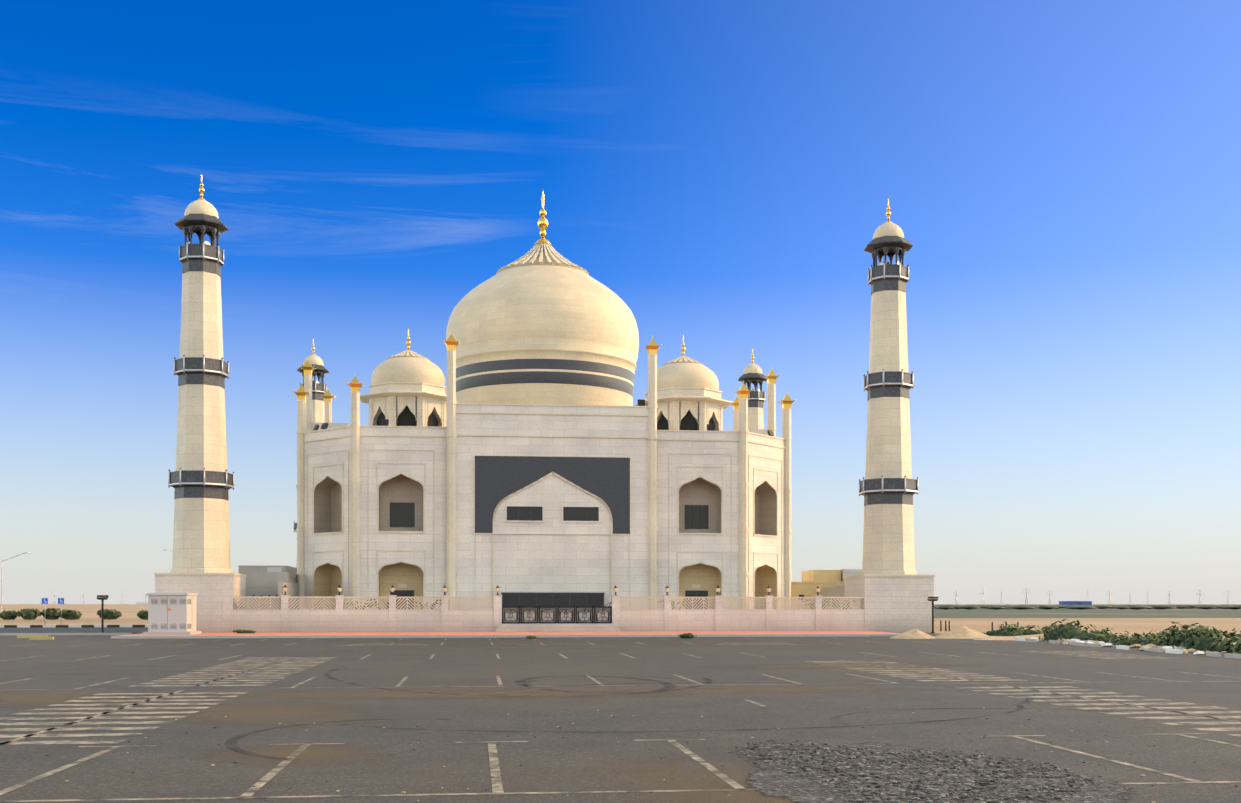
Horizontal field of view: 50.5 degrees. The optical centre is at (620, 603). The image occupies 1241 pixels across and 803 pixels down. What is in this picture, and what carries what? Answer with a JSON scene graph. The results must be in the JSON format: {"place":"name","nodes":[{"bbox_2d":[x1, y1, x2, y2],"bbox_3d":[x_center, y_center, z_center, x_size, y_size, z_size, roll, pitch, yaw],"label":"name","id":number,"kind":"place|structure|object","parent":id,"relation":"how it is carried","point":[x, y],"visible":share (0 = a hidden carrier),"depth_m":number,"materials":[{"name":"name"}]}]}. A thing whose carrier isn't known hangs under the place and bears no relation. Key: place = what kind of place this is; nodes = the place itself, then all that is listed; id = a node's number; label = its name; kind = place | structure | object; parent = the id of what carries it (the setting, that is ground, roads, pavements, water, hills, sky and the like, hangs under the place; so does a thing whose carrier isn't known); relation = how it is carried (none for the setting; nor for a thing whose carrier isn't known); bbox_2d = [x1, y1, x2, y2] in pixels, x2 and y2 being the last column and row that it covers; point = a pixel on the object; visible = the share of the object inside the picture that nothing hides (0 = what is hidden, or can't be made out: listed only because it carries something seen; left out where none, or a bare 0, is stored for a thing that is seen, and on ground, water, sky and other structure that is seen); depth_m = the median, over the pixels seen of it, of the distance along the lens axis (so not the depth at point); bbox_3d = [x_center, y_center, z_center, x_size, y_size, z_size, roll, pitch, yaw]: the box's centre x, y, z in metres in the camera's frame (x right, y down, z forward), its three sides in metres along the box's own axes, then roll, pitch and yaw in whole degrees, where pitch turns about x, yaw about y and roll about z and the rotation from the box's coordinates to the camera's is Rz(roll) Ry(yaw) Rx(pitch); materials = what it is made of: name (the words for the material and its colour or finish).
{"place":"outdoors","nodes":[
{"label":"outdoors","id":0,"kind":"place"},
{"bbox_2d":[293,332,795,608],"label":"mosque","id":1,"kind":"structure","parent":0,"point":[538,505],"depth_m":89.66,"materials":[{"name":"beige stone"}]},
{"bbox_2d":[360,328,456,426],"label":"small dome","id":2,"kind":"structure","parent":1,"relation":"on","point":[407,387],"depth_m":92.45,"materials":[{"name":"stone"}]},
{"bbox_2d":[446,191,638,405],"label":"main dome","id":3,"kind":"structure","parent":1,"relation":"on","point":[542,321],"depth_m":100.46,"materials":[{"name":"beige stone"}]},
{"bbox_2d":[313,399,773,435],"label":"roof floodlights","id":4,"kind":"object","parent":1,"relation":"on","point":[641,402],"visible":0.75,"depth_m":90.62,"materials":[{"name":"black metal"}]},
{"bbox_2d":[635,335,732,430],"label":"small dome","id":5,"kind":"structure","parent":1,"relation":"on","point":[688,395],"depth_m":94.60,"materials":[{"name":"stone"}]},
{"bbox_2d":[0,604,1240,645],"bbox_3d":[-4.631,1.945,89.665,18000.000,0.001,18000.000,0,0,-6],"label":"desert ground","id":6,"kind":"structure","parent":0,"point":[129,612],"depth_m":145.22,"materials":[{"name":"beige sand"}]},
{"bbox_2d":[41,598,63,603],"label":"disabled parking signs","id":7,"kind":"object","parent":6,"relation":"on","point":[45,600],"visible":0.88,"depth_m":111.94,"materials":[{"name":"blue metal"}]},
{"bbox_2d":[0,608,147,619],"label":"hedge shrubs","id":8,"kind":"object","parent":6,"relation":"on","point":[47,613],"visible":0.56,"depth_m":156.95,"materials":[{"name":"green plant"}]},
{"bbox_2d":[1,549,172,610],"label":"street lamps","id":9,"kind":"object","parent":6,"relation":"on","point":[18,555],"visible":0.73,"depth_m":185.92,"materials":[{"name":"grey metal"}]},
{"bbox_2d":[143,593,200,634],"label":"transformer kiosk","id":10,"kind":"object","parent":6,"relation":"on","point":[171,613],"visible":1,"depth_m":76.14,"materials":[{"name":"grey paint"}]},
{"bbox_2d":[238,565,298,608],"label":"annex","id":11,"kind":"object","parent":6,"relation":"on","point":[267,580],"visible":0.5,"depth_m":87.59,"materials":[{"name":"grey"}]},
{"bbox_2d":[232,629,696,638],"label":"kerb weeds","id":12,"kind":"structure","parent":6,"relation":"on","point":[687,635],"depth_m":72.83,"materials":[{"name":"green plant"}]},
{"bbox_2d":[111,631,900,638],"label":"pink pavement","id":13,"kind":"structure","parent":6,"relation":"on","point":[533,634],"depth_m":76.50,"materials":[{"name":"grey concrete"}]},
{"bbox_2d":[233,585,864,631],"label":"perimeter wall","id":14,"kind":"structure","parent":13,"relation":"on","point":[445,618],"depth_m":84.22,"materials":[{"name":"stone"}]},
{"bbox_2d":[97,595,937,632],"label":"floodlight posts","id":15,"kind":"object","parent":6,"relation":"on","point":[102,598],"visible":0.9,"depth_m":83.47,"materials":[{"name":"black metal"}]},
{"bbox_2d":[154,573,934,632],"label":"minaret pedestals","id":16,"kind":"object","parent":6,"relation":"on","point":[895,603],"visible":0.48,"depth_m":86.96,"materials":[{"name":"stone"}]},
{"bbox_2d":[168,174,233,572],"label":"minaret","id":17,"kind":"object","parent":16,"relation":"on","point":[200,480],"visible":1,"depth_m":83.36,"materials":[{"name":"stone"}]},
{"bbox_2d":[294,339,328,567],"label":"minaret","id":18,"kind":"object","parent":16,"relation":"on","point":[318,387],"visible":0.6,"depth_m":136.15,"materials":[{"name":"stone"}]},
{"bbox_2d":[738,349,766,428],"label":"minaret","id":19,"kind":"object","parent":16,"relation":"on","point":[752,373],"visible":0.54,"depth_m":141.08,"materials":[{"name":"stone"}]},
{"bbox_2d":[859,198,917,574],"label":"minaret","id":20,"kind":"object","parent":16,"relation":"on","point":[888,487],"visible":1,"depth_m":88.38,"materials":[{"name":"stone"}]},
{"bbox_2d":[495,623,620,631],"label":"terrace steps","id":21,"kind":"structure","parent":6,"relation":"on","point":[588,627],"depth_m":83.88,"materials":[{"name":"stone"}]},
{"bbox_2d":[502,602,611,623],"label":"entrance gate","id":22,"kind":"structure","parent":21,"relation":"on","point":[549,614],"depth_m":84.81,"materials":[{"name":"black metal"}]},
{"bbox_2d":[344,598,854,608],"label":"terrace plants","id":23,"kind":"object","parent":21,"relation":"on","point":[658,602],"visible":0.29,"depth_m":86.24,"materials":[{"name":"green plant"}]},
{"bbox_2d":[136,601,1091,604],"bbox_3d":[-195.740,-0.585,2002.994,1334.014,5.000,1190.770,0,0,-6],"label":"sheds","id":24,"kind":"object","parent":6,"relation":"on","point":[1060,603],"visible":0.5,"depth_m":1485.58,"materials":[{"name":"beige"}]},
{"bbox_2d":[0,627,1240,802],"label":"asphalt car park","id":25,"kind":"structure","parent":6,"relation":"on","point":[549,758],"depth_m":22.79,"materials":[{"name":"grey asphalt"}]},
{"bbox_2d":[0,625,193,639],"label":"road kerbs","id":26,"kind":"structure","parent":25,"relation":"on","point":[37,636],"depth_m":80.44,"materials":[{"name":"white concrete"}]},
{"bbox_2d":[0,645,981,802],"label":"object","id":27,"kind":"object","parent":25,"relation":"on","point":[753,794],"visible":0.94,"depth_m":23.39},
{"bbox_2d":[0,637,1240,801],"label":"car park markings","id":28,"kind":"object","parent":25,"relation":"on","point":[497,786],"visible":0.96,"depth_m":23.16,"materials":[{"name":"paint"}]},
{"bbox_2d":[23,710,1237,802],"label":"loose stones","id":29,"kind":"object","parent":25,"relation":"on","point":[926,788],"visible":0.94,"depth_m":14.75,"materials":[{"name":"grey gravel"}]},
{"bbox_2d":[231,676,1115,758],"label":"car tyre marks","id":30,"kind":"object","parent":25,"relation":"on","point":[660,690],"visible":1,"depth_m":24.46,"materials":[{"name":"black rubber"}]},
{"bbox_2d":[746,742,1131,802],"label":"gravel stones","id":31,"kind":"object","parent":25,"relation":"on","point":[796,787],"visible":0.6,"depth_m":14.10,"materials":[{"name":"grey gravel"}]},
{"bbox_2d":[890,626,1007,638],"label":"sand piles","id":32,"kind":"object","parent":25,"relation":"on","point":[963,632],"visible":0.9,"depth_m":73.42,"materials":[{"name":"beige sand"}]},
{"bbox_2d":[53,588,1228,604],"bbox_3d":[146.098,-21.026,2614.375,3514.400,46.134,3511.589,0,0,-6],"label":"pylons","id":33,"kind":"object","parent":6,"relation":"on","point":[983,593],"visible":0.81,"depth_m":3873.49,"materials":[{"name":"grey"}]},
{"bbox_2d":[791,569,861,608],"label":"annex","id":34,"kind":"object","parent":6,"relation":"on","point":[829,583],"visible":0.31,"depth_m":98.42,"materials":[{"name":"beige"}]},
{"bbox_2d":[940,620,1240,658],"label":"rubble kerb stones","id":35,"kind":"object","parent":6,"relation":"on","point":[1147,647],"visible":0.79,"depth_m":58.30,"materials":[{"name":"grey concrete"}]},
{"bbox_2d":[982,619,1240,653],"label":"hedge shrubs","id":36,"kind":"object","parent":6,"relation":"on","point":[1201,638],"visible":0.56,"depth_m":60.80,"materials":[{"name":"green plant"}]},
{"bbox_2d":[0,0,1240,603],"label":"sky","id":37,"kind":"structure","parent":0,"point":[1062,178],"materials":[{"name":"blue"}]},
{"bbox_2d":[934,608,1240,617],"bbox_3d":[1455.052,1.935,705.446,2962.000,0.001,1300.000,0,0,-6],"label":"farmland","id":38,"kind":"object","parent":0,"point":[1091,613],"depth_m":264.42,"materials":[{"name":"beige sand"}]},
{"bbox_2d":[934,604,1240,609],"bbox_3d":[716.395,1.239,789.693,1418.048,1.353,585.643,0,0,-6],"label":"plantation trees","id":39,"kind":"object","parent":38,"relation":"on","point":[1047,607],"visible":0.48,"depth_m":443.66,"materials":[{"name":"green plant"}]}
]}

